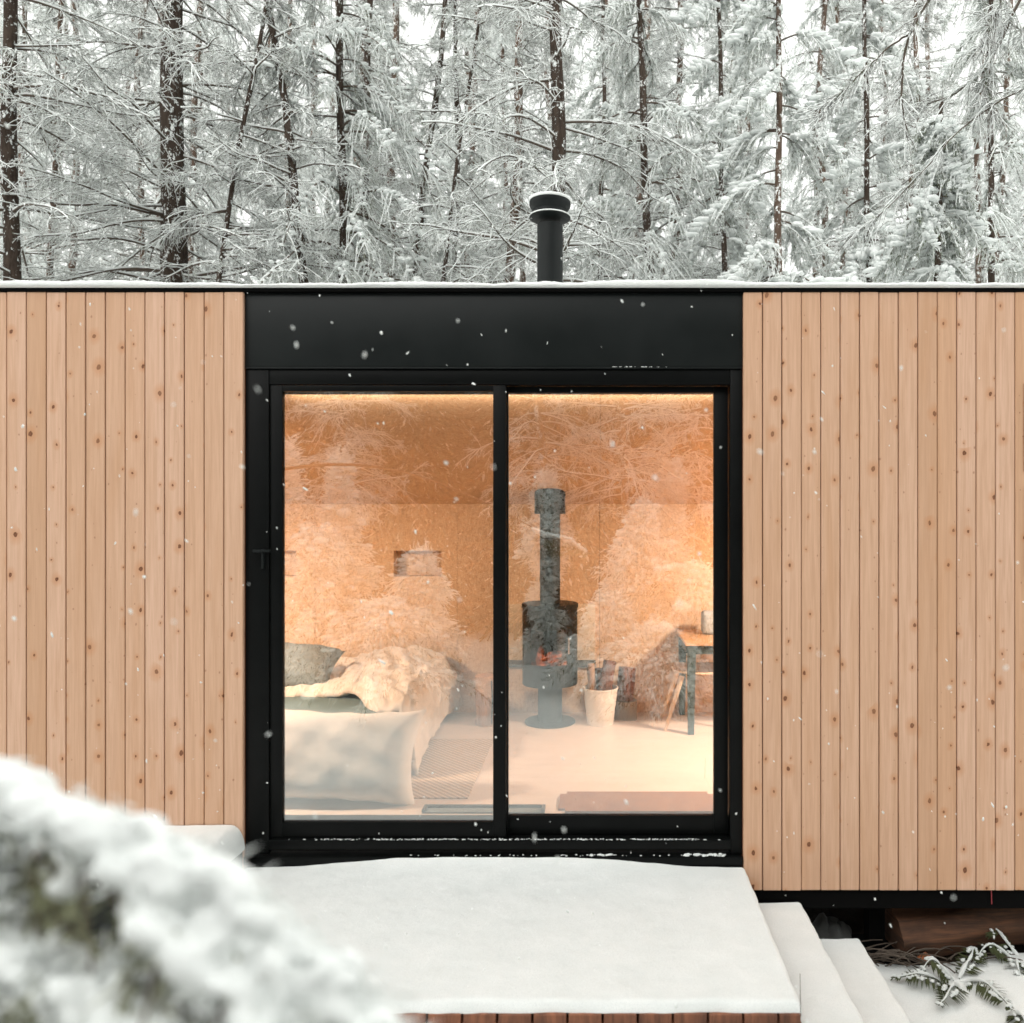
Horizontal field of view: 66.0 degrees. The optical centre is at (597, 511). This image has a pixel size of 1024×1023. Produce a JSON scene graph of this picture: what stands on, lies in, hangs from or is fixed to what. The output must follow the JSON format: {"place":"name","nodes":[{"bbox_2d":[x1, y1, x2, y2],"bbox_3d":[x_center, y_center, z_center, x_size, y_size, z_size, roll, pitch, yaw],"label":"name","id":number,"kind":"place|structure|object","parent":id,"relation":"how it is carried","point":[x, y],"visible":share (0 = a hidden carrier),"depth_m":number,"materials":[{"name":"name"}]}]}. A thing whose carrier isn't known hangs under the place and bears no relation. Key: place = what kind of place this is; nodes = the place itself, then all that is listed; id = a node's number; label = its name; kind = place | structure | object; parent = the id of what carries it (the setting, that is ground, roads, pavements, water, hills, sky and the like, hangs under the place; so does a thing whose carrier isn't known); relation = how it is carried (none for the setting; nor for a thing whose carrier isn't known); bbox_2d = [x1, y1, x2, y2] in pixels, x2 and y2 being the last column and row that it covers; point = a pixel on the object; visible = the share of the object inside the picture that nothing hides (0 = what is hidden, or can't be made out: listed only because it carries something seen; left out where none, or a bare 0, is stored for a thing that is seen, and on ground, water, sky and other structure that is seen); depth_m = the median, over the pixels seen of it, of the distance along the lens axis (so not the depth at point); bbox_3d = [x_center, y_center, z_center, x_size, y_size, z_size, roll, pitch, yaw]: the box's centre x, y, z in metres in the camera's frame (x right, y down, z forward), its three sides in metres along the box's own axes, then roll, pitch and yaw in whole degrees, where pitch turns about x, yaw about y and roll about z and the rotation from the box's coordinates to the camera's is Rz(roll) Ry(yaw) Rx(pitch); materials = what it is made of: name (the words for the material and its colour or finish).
{"place":"outdoors","nodes":[
{"label":"outdoors","id":0,"kind":"place"},
{"bbox_2d":[43,825,244,952],"bbox_3d":[-2.407,2.121,4.123,0.948,0.799,0.358,0,0,0],"label":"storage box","id":1,"kind":"object","parent":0,"point":[235,848],"visible":0.17,"depth_m":3.97,"materials":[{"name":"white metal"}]},
{"bbox_2d":[475,672,492,726],"bbox_3d":[-0.875,1.525,6.348,0.247,0.390,0.223,0,0,30],"label":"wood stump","id":2,"kind":"object","parent":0,"point":[484,698],"visible":0.6,"depth_m":6.25,"materials":[{"name":"brown wood"}]},
{"bbox_2d":[0,0,1023,283],"label":"sky","id":3,"kind":"structure","parent":0,"point":[792,16],"materials":[{"name":"white"}]},
{"bbox_2d":[3,1,1023,1022],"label":"falling snow","id":4,"kind":"structure","parent":0,"point":[492,466],"depth_m":2.81,"materials":[{"name":"snow"}]},
{"bbox_2d":[558,791,712,812],"bbox_3d":[0.241,1.713,4.611,0.933,0.013,0.311,0,0,0],"label":"door mat","id":5,"kind":"object","parent":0,"point":[647,802],"depth_m":4.59,"materials":[{"name":"fabric"}]},
{"bbox_2d":[273,849,1023,964],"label":"bare ground","id":6,"kind":"structure","parent":0,"point":[853,918],"depth_m":4.97,"materials":[{"name":"soil"}]},
{"bbox_2d":[812,913,829,938],"bbox_3d":[1.334,2.512,4.617,0.136,0.263,0.139,0,0,0],"label":"stone","id":7,"kind":"object","parent":6,"relation":"on","point":[820,924],"visible":0.26,"depth_m":4.58,"materials":[{"name":"grey"}]},
{"bbox_2d":[827,916,845,938],"bbox_3d":[1.393,2.518,4.620,0.195,0.238,0.172,0,0,0],"label":"stone","id":8,"kind":"object","parent":6,"relation":"on","point":[834,930],"visible":0.38,"depth_m":4.57,"materials":[{"name":"grey"}]},
{"bbox_2d":[837,921,851,938],"bbox_3d":[1.454,2.521,4.621,0.126,0.211,0.132,0,0,0],"label":"stone","id":9,"kind":"object","parent":6,"relation":"on","point":[846,930],"visible":0.36,"depth_m":4.59,"materials":[{"name":"grey"}]},
{"bbox_2d":[885,908,1023,959],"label":"fallen log","id":10,"kind":"object","parent":6,"relation":"on","point":[918,928],"visible":0.55,"depth_m":4.44,"materials":[{"name":"wood"}]},
{"bbox_2d":[875,953,1023,1022],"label":"snow ground","id":11,"kind":"structure","parent":0,"point":[916,1002],"depth_m":4.05,"materials":[{"name":"snow"}]},
{"bbox_2d":[0,1,60,276],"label":"forest tree","id":12,"kind":"object","parent":11,"relation":"on","point":[34,255],"visible":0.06,"depth_m":18.14,"materials":[{"name":"grey plant"}]},
{"bbox_2d":[0,0,67,275],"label":"forest tree","id":13,"kind":"object","parent":11,"relation":"on","point":[20,5],"visible":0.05,"depth_m":25.66,"materials":[{"name":"grey plant"}]},
{"bbox_2d":[0,0,78,276],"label":"forest tree","id":14,"kind":"object","parent":11,"relation":"on","point":[22,17],"visible":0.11,"depth_m":21.67,"materials":[{"name":"grey plant"}]},
{"bbox_2d":[0,0,117,280],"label":"forest tree","id":15,"kind":"object","parent":11,"relation":"on","point":[65,30],"visible":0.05,"depth_m":31.75,"materials":[{"name":"grey plant"}]},
{"bbox_2d":[1,0,141,277],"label":"forest tree","id":16,"kind":"object","parent":11,"relation":"on","point":[72,264],"visible":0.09,"depth_m":25.05,"materials":[{"name":"grey plant"}]},
{"bbox_2d":[0,0,155,280],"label":"thin tree","id":17,"kind":"object","parent":11,"relation":"on","point":[24,56],"visible":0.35,"depth_m":11.52,"materials":[{"name":"grey plant"}]},
{"bbox_2d":[0,0,161,280],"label":"fir tree","id":18,"kind":"object","parent":11,"relation":"on","point":[12,74],"visible":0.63,"depth_m":9.54,"materials":[{"name":"white plant"}]},
{"bbox_2d":[57,1,156,280],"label":"forest tree","id":19,"kind":"object","parent":11,"relation":"on","point":[103,264],"visible":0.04,"depth_m":31.92,"materials":[{"name":"grey plant"}]},
{"bbox_2d":[55,0,215,281],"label":"forest tree","id":20,"kind":"object","parent":11,"relation":"on","point":[134,77],"visible":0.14,"depth_m":17.64,"materials":[{"name":"grey plant"}]},
{"bbox_2d":[73,0,238,282],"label":"forest tree","id":21,"kind":"object","parent":11,"relation":"on","point":[157,193],"visible":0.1,"depth_m":21.14,"materials":[{"name":"grey plant"}]},
{"bbox_2d":[111,0,249,283],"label":"forest tree","id":22,"kind":"object","parent":11,"relation":"on","point":[189,103],"visible":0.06,"depth_m":26.96,"materials":[{"name":"grey plant"}]},
{"bbox_2d":[0,0,378,283],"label":"old fir tree","id":23,"kind":"object","parent":11,"relation":"on","point":[169,101],"visible":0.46,"depth_m":10.74,"materials":[{"name":"white plant"}]},
{"bbox_2d":[103,0,276,283],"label":"forest tree","id":24,"kind":"object","parent":11,"relation":"on","point":[194,164],"visible":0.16,"depth_m":16.59,"materials":[{"name":"grey plant"}]},
{"bbox_2d":[0,756,439,1022],"bbox_3d":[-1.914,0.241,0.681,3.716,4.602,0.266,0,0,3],"label":"snowy sapling","id":25,"kind":"object","parent":11,"relation":"on","point":[207,936],"visible":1,"depth_m":0.59,"materials":[{"name":"white"}]},
{"bbox_2d":[186,0,279,283],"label":"forest tree","id":26,"kind":"object","parent":11,"relation":"on","point":[230,18],"visible":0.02,"depth_m":32.73,"materials":[{"name":"grey plant"}]},
{"bbox_2d":[134,0,335,283],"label":"leaning sapling","id":27,"kind":"object","parent":11,"relation":"on","point":[219,263],"visible":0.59,"depth_m":10.38,"materials":[{"name":"white plant"}]},
{"bbox_2d":[204,0,332,282],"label":"forest tree","id":28,"kind":"object","parent":11,"relation":"on","point":[269,40],"visible":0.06,"depth_m":31.73,"materials":[{"name":"grey plant"}]},
{"bbox_2d":[213,0,337,283],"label":"forest tree","id":29,"kind":"object","parent":11,"relation":"on","point":[289,90],"visible":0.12,"depth_m":22.10,"materials":[{"name":"grey plant"}]},
{"bbox_2d":[176,0,383,283],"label":"leaning tree","id":30,"kind":"object","parent":11,"relation":"on","point":[298,114],"visible":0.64,"depth_m":10.63,"materials":[{"name":"white plant"}]},
{"bbox_2d":[215,0,373,282],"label":"forest tree","id":31,"kind":"object","parent":11,"relation":"on","point":[327,63],"visible":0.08,"depth_m":24.64,"materials":[{"name":"grey plant"}]},
{"bbox_2d":[254,0,371,281],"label":"forest tree","id":32,"kind":"object","parent":11,"relation":"on","point":[332,99],"visible":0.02,"depth_m":31.74,"materials":[{"name":"grey plant"}]},
{"bbox_2d":[216,0,462,283],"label":"conifer tree","id":33,"kind":"object","parent":11,"relation":"on","point":[359,98],"visible":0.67,"depth_m":11.42,"materials":[{"name":"white plant"}]},
{"bbox_2d":[263,0,433,282],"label":"forest tree","id":34,"kind":"object","parent":11,"relation":"on","point":[388,18],"visible":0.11,"depth_m":16.35,"materials":[{"name":"grey plant"}]},
{"bbox_2d":[287,0,438,282],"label":"slim tree","id":35,"kind":"object","parent":11,"relation":"on","point":[367,54],"visible":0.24,"depth_m":13.88,"materials":[{"name":"white plant"}]},
{"bbox_2d":[297,0,449,281],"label":"forest tree","id":36,"kind":"object","parent":11,"relation":"on","point":[400,39],"depth_m":21.42,"materials":[{"name":"grey plant"}]},
{"bbox_2d":[323,0,439,278],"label":"forest tree","id":37,"kind":"object","parent":11,"relation":"on","point":[402,23],"visible":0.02,"depth_m":25.99,"materials":[{"name":"grey plant"}]},
{"bbox_2d":[318,0,461,277],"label":"slim tree","id":38,"kind":"object","parent":11,"relation":"on","point":[396,5],"visible":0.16,"depth_m":15.88,"materials":[{"name":"grey plant"}]},
{"bbox_2d":[332,0,498,282],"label":"slim tree","id":39,"kind":"object","parent":11,"relation":"on","point":[440,48],"visible":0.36,"depth_m":14.30,"materials":[{"name":"white plant"}]},
{"bbox_2d":[373,0,540,282],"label":"leaning sapling","id":40,"kind":"object","parent":11,"relation":"on","point":[446,265],"visible":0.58,"depth_m":10.77,"materials":[{"name":"white plant"}]},
{"bbox_2d":[400,0,524,282],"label":"conifer tree","id":41,"kind":"object","parent":11,"relation":"on","point":[467,35],"visible":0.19,"depth_m":14.98,"materials":[{"name":"white plant"}]},
{"bbox_2d":[412,0,536,283],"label":"forest tree","id":42,"kind":"object","parent":11,"relation":"on","point":[466,51],"visible":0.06,"depth_m":30.69,"materials":[{"name":"grey plant"}]},
{"bbox_2d":[420,0,534,279],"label":"forest tree","id":43,"kind":"object","parent":11,"relation":"on","point":[474,111],"visible":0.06,"depth_m":25.11,"materials":[{"name":"grey plant"}]},
{"bbox_2d":[433,11,533,279],"bbox_3d":[-4.945,-11.533,32.463,6.838,28.192,5.229,0,0,-17],"label":"forest tree","id":44,"kind":"object","parent":11,"relation":"on","point":[466,161],"visible":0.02,"depth_m":31.76,"materials":[{"name":"grey plant"}]},
{"bbox_2d":[436,1,583,283],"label":"fir tree","id":45,"kind":"object","parent":11,"relation":"on","point":[522,50],"visible":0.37,"depth_m":13.03,"materials":[{"name":"grey plant"}]},
{"bbox_2d":[0,191,1023,964],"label":"cabin","id":46,"kind":"object","parent":11,"relation":"on","point":[920,491],"visible":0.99,"depth_m":4.31,"materials":[{"name":"brown wood"}]},
{"bbox_2d":[285,709,426,804],"bbox_3d":[-1.600,1.464,4.700,1.090,0.578,0.321,2,-21,0],"label":"pillow","id":47,"kind":"object","parent":46,"relation":"on","point":[373,751],"visible":0.73,"depth_m":4.57,"materials":[{"name":"fabric"}]},
{"bbox_2d":[285,645,459,775],"bbox_3d":[-2.453,1.420,5.805,2.595,0.600,1.710,0,0,0],"label":"throw blanket","id":48,"kind":"object","parent":46,"relation":"on","point":[417,678],"visible":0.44,"depth_m":5.58,"materials":[{"name":"fabric"}]},
{"bbox_2d":[285,642,345,686],"bbox_3d":[-2.360,1.145,5.830,0.840,0.235,0.467,5,23,-6],"label":"pillow","id":49,"kind":"object","parent":48,"relation":"on","point":[309,664],"visible":0.34,"depth_m":5.75,"materials":[{"name":"grey fabric"}]},
{"bbox_2d":[411,739,492,798],"bbox_3d":[-1.163,1.716,5.285,0.775,0.007,1.210,0,0,0],"label":"woven rug","id":50,"kind":"object","parent":46,"relation":"on","point":[454,766],"visible":0.43,"depth_m":5.21,"materials":[{"name":"fabric"}]},
{"bbox_2d":[422,804,545,813],"bbox_3d":[-0.650,1.708,4.492,0.700,0.023,0.085,0,0,0],"label":"boot tray","id":51,"kind":"object","parent":46,"relation":"on","point":[470,808],"visible":1,"depth_m":4.49,"materials":[{"name":"grey rubber"}]},
{"bbox_2d":[244,366,742,866],"bbox_3d":[-0.573,0.632,4.362,2.752,2.870,0.136,0,0,0],"label":"sliding door","id":52,"kind":"structure","parent":46,"relation":"in","point":[265,420],"depth_m":4.34,"materials":[{"name":"black metal"}]},
{"bbox_2d":[522,488,577,728],"bbox_3d":[-0.387,0.767,6.390,0.460,1.904,0.460,0,0,0],"label":"wood stove","id":53,"kind":"object","parent":46,"relation":"on","point":[549,625],"visible":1,"depth_m":6.27,"materials":[{"name":"metal"}]},
{"bbox_2d":[582,684,617,726],"bbox_3d":[0.025,1.571,6.350,0.292,0.297,0.292,0,0,0],"label":"bucket","id":54,"kind":"object","parent":46,"relation":"on","point":[600,708],"visible":0.89,"depth_m":6.25,"materials":[{"name":"white"}]},
{"bbox_2d":[587,663,596,690],"bbox_3d":[-0.037,1.455,6.399,0.066,0.422,0.138,0,0,-29],"label":"firewood log","id":55,"kind":"object","parent":54,"relation":"in","point":[591,675],"visible":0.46,"depth_m":6.39,"materials":[{"name":"brown wood"}]},
{"bbox_2d":[599,660,615,690],"bbox_3d":[0.069,1.440,6.359,0.212,0.464,0.111,0,0,-36],"label":"firewood log","id":56,"kind":"object","parent":54,"relation":"in","point":[607,675],"visible":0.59,"depth_m":6.33,"materials":[{"name":"brown wood"}]},
{"bbox_2d":[614,698,636,720],"bbox_3d":[0.232,1.643,6.499,0.198,0.155,0.183,0,0,0],"label":"wood stump","id":57,"kind":"object","parent":46,"relation":"on","point":[625,710],"visible":0.85,"depth_m":6.43,"materials":[{"name":"wood"}]},
{"bbox_2d":[616,666,635,700],"bbox_3d":[0.236,1.432,6.505,0.158,0.284,0.166,0,0,42],"label":"firewood log","id":58,"kind":"object","parent":57,"relation":"on","point":[626,682],"visible":0.96,"depth_m":6.45,"materials":[{"name":"brown wood"}]},
{"bbox_2d":[660,662,712,730],"bbox_3d":[0.820,1.355,6.320,0.603,0.738,0.420,0,0,0],"label":"wooden chair","id":59,"kind":"object","parent":46,"relation":"on","point":[701,667],"visible":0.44,"depth_m":6.36,"materials":[{"name":"brown wood"}]},
{"bbox_2d":[677,630,712,734],"bbox_3d":[1.337,1.363,6.335,1.325,0.713,0.670,0,0,0],"label":"dining table","id":60,"kind":"object","parent":46,"relation":"on","point":[692,643],"visible":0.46,"depth_m":6.03,"materials":[{"name":"brown wood"}]},
{"bbox_2d":[701,610,712,633],"bbox_3d":[0.940,0.913,6.455,0.160,0.186,0.150,0,0,0],"label":"storage tin","id":61,"kind":"object","parent":60,"relation":"on","point":[706,621],"visible":0.54,"depth_m":6.38,"materials":[{"name":"beige metal"}]},
{"bbox_2d":[462,4,571,283],"bbox_3d":[-2.341,-5.372,18.108,3.600,15.840,4.547,0,0,-22],"label":"forest tree","id":62,"kind":"object","parent":11,"relation":"on","point":[497,39],"visible":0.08,"depth_m":18.27,"materials":[{"name":"grey plant"}]},
{"bbox_2d":[249,857,801,1022],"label":"entrance deck","id":63,"kind":"structure","parent":11,"relation":"on","point":[650,955],"depth_m":3.59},
{"bbox_2d":[473,6,581,282],"bbox_3d":[-2.038,-7.172,20.800,4.719,19.456,3.609,0,0,6],"label":"forest tree","id":64,"kind":"object","parent":11,"relation":"on","point":[524,276],"visible":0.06,"depth_m":21.10,"materials":[{"name":"grey plant"}]},
{"bbox_2d":[383,0,706,283],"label":"tall fir tree","id":65,"kind":"object","parent":11,"relation":"on","point":[559,163],"visible":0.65,"depth_m":9.66,"materials":[{"name":"white plant"}]},
{"bbox_2d":[490,1,623,281],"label":"forest tree","id":66,"kind":"object","parent":11,"relation":"on","point":[547,98],"visible":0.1,"depth_m":25.59,"materials":[{"name":"grey plant"}]},
{"bbox_2d":[529,0,662,282],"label":"conifer tree","id":67,"kind":"object","parent":11,"relation":"on","point":[590,112],"visible":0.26,"depth_m":15.62,"materials":[{"name":"white plant"}]},
{"bbox_2d":[571,0,665,273],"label":"forest tree","id":68,"kind":"object","parent":11,"relation":"on","point":[595,94],"visible":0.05,"depth_m":32.57,"materials":[{"name":"grey plant"}]},
{"bbox_2d":[580,1,689,279],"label":"forest tree","id":69,"kind":"object","parent":11,"relation":"on","point":[647,126],"visible":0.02,"depth_m":31.93,"materials":[{"name":"grey plant"}]},
{"bbox_2d":[569,0,705,280],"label":"forest tree","id":70,"kind":"object","parent":11,"relation":"on","point":[646,5],"visible":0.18,"depth_m":20.55,"materials":[{"name":"grey plant"}]},
{"bbox_2d":[577,0,706,280],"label":"forest tree","id":71,"kind":"object","parent":11,"relation":"on","point":[666,225],"visible":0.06,"depth_m":25.78,"materials":[{"name":"grey plant"}]},
{"bbox_2d":[551,0,754,282],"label":"conifer tree","id":72,"kind":"object","parent":11,"relation":"on","point":[675,110],"visible":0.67,"depth_m":12.84,"materials":[{"name":"white plant"}]},
{"bbox_2d":[577,0,773,279],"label":"forest tree","id":73,"kind":"object","parent":11,"relation":"on","point":[705,111],"visible":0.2,"depth_m":15.74,"materials":[{"name":"grey plant"}]},
{"bbox_2d":[635,0,770,279],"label":"conifer tree","id":74,"kind":"object","parent":11,"relation":"on","point":[699,10],"visible":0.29,"depth_m":13.60,"materials":[{"name":"white plant"}]},
{"bbox_2d":[656,0,789,279],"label":"forest tree","id":75,"kind":"object","parent":11,"relation":"on","point":[713,48],"visible":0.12,"depth_m":27.36,"materials":[{"name":"grey plant"}]},
{"bbox_2d":[684,2,792,281],"bbox_3d":[5.946,-11.209,31.317,6.215,27.521,7.489,0,0,16],"label":"forest tree","id":76,"kind":"object","parent":11,"relation":"on","point":[739,129],"visible":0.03,"depth_m":31.35,"materials":[{"name":"grey plant"}]},
{"bbox_2d":[695,0,816,279],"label":"forest tree","id":77,"kind":"object","parent":11,"relation":"on","point":[766,113],"visible":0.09,"depth_m":20.12,"materials":[{"name":"grey plant"}]},
{"bbox_2d":[683,0,868,282],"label":"conifer tree","id":78,"kind":"object","parent":11,"relation":"on","point":[742,36],"visible":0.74,"depth_m":11.50,"materials":[{"name":"grey plant"}]},
{"bbox_2d":[765,0,863,278],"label":"forest tree","id":79,"kind":"object","parent":11,"relation":"on","point":[811,3],"visible":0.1,"depth_m":25.22,"materials":[{"name":"grey plant"}]},
{"bbox_2d":[760,0,898,282],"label":"forest tree","id":80,"kind":"object","parent":11,"relation":"on","point":[818,80],"visible":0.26,"depth_m":16.25,"materials":[{"name":"grey plant"}]},
{"bbox_2d":[758,902,909,1022],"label":"deck steps","id":81,"kind":"structure","parent":11,"relation":"on","point":[836,980],"depth_m":3.79,"materials":[{"name":"grey"}]},
{"bbox_2d":[795,0,874,280],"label":"forest tree","id":82,"kind":"object","parent":11,"relation":"on","point":[855,145],"visible":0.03,"depth_m":31.62,"materials":[{"name":"grey plant"}]},
{"bbox_2d":[772,0,921,282],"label":"forest tree","id":83,"kind":"object","parent":11,"relation":"on","point":[856,13],"visible":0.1,"depth_m":20.48,"materials":[{"name":"grey plant"}]},
{"bbox_2d":[811,0,933,278],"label":"forest tree","id":84,"kind":"object","parent":11,"relation":"on","point":[881,93],"visible":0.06,"depth_m":32.30,"materials":[{"name":"grey plant"}]},
{"bbox_2d":[790,0,956,282],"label":"conifer tree","id":85,"kind":"object","parent":11,"relation":"on","point":[867,28],"visible":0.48,"depth_m":12.90,"materials":[{"name":"white plant"}]},
{"bbox_2d":[782,0,1023,270],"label":"overhanging tree","id":86,"kind":"object","parent":11,"relation":"on","point":[827,105],"visible":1,"depth_m":7.71,"materials":[{"name":"white plant"}]},
{"bbox_2d":[849,0,980,282],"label":"forest tree","id":87,"kind":"object","parent":11,"relation":"on","point":[935,80],"visible":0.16,"depth_m":16.52,"materials":[{"name":"grey plant"}]},
{"bbox_2d":[862,0,987,281],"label":"forest tree","id":88,"kind":"object","parent":11,"relation":"on","point":[927,53],"visible":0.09,"depth_m":26.26,"materials":[{"name":"grey plant"}]},
{"bbox_2d":[862,98,1002,283],"bbox_3d":[3.452,-1.010,8.838,2.556,7.101,2.451,0,0,44],"label":"young fir tree","id":89,"kind":"object","parent":11,"relation":"on","point":[922,234],"visible":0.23,"depth_m":8.54,"materials":[{"name":"white plant"}]},
{"bbox_2d":[860,939,1020,972],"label":"fallen twigs","id":90,"kind":"object","parent":11,"relation":"on","point":[888,954],"visible":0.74,"depth_m":4.33,"materials":[{"name":"wood"}]},
{"bbox_2d":[890,946,1014,1010],"bbox_3d":[1.846,2.454,4.134,0.571,0.146,0.529,0,0,0],"label":"fern","id":91,"kind":"object","parent":11,"relation":"on","point":[946,978],"visible":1,"depth_m":4.12,"materials":[{"name":"green plant"}]},
{"bbox_2d":[890,0,1023,282],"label":"conifer tree","id":92,"kind":"object","parent":11,"relation":"on","point":[992,209],"visible":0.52,"depth_m":11.96,"materials":[{"name":"white plant"}]},
{"bbox_2d":[942,0,1023,283],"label":"forest tree","id":93,"kind":"object","parent":11,"relation":"on","point":[978,188],"visible":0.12,"depth_m":20.51,"materials":[{"name":"grey plant"}]},
{"bbox_2d":[948,0,1023,282],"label":"forest tree","id":94,"kind":"object","parent":11,"relation":"on","point":[1008,176],"visible":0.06,"depth_m":31.15,"materials":[{"name":"grey plant"}]},
{"bbox_2d":[949,0,1023,282],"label":"forest tree","id":95,"kind":"object","parent":11,"relation":"on","point":[1002,176],"visible":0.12,"depth_m":26.09,"materials":[{"name":"grey plant"}]},
{"bbox_2d":[965,3,1023,282],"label":"forest tree","id":96,"kind":"object","parent":11,"relation":"on","point":[1013,106],"visible":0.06,"depth_m":31.66,"materials":[{"name":"grey plant"}]},
{"bbox_2d":[972,928,1023,978],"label":"fern","id":97,"kind":"object","parent":11,"relation":"on","point":[999,951],"visible":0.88,"depth_m":4.31,"materials":[{"name":"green plant"}]},
{"bbox_2d":[995,9,1023,282],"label":"forest tree","id":98,"kind":"object","parent":11,"relation":"on","point":[1020,223],"visible":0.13,"depth_m":18.69,"materials":[{"name":"grey plant"}]},
{"bbox_2d":[1005,1010,1023,1022],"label":"fern","id":99,"kind":"object","parent":11,"relation":"on","point":[1013,1014],"visible":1,"depth_m":3.84,"materials":[{"name":"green plant"}]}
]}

